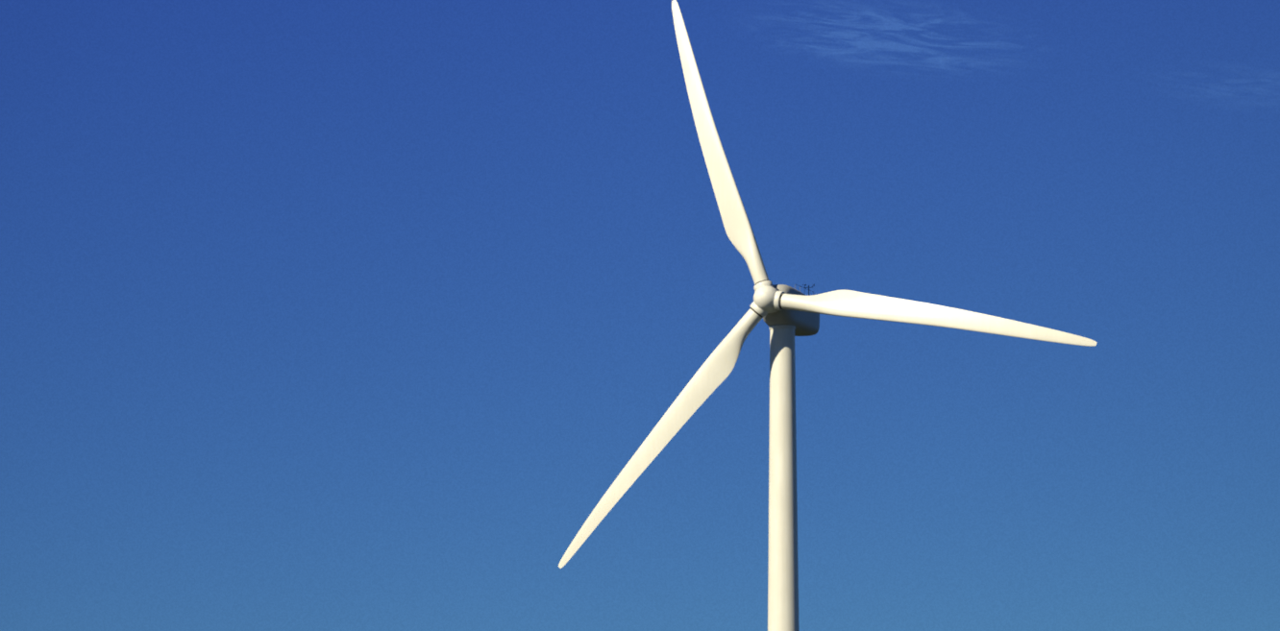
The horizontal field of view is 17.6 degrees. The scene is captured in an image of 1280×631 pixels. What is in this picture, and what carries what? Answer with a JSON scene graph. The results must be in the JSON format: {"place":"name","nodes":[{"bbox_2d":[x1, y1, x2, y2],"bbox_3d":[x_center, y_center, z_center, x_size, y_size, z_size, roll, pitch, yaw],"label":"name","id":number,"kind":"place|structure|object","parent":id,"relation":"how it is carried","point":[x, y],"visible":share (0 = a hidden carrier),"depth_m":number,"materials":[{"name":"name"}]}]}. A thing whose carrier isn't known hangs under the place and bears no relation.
{"place":"outdoors","nodes":[
{"label":"outdoors","id":0,"kind":"place"},
{"bbox_2d":[0,0,1279,630],"label":"sky","id":1,"kind":"structure","parent":0,"point":[315,315],"materials":[{"name":"blue"}]},
{"bbox_3d":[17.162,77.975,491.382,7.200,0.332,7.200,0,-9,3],"label":"foundation plinth","id":2,"kind":"object","parent":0,"visible":0},
{"bbox_2d":[558,0,1096,630],"bbox_3d":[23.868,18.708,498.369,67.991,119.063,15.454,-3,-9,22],"label":"wind turbine","id":3,"kind":"object","parent":2,"relation":"on","point":[787,313],"visible":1,"depth_m":499.08,"materials":[{"name":"paint"}]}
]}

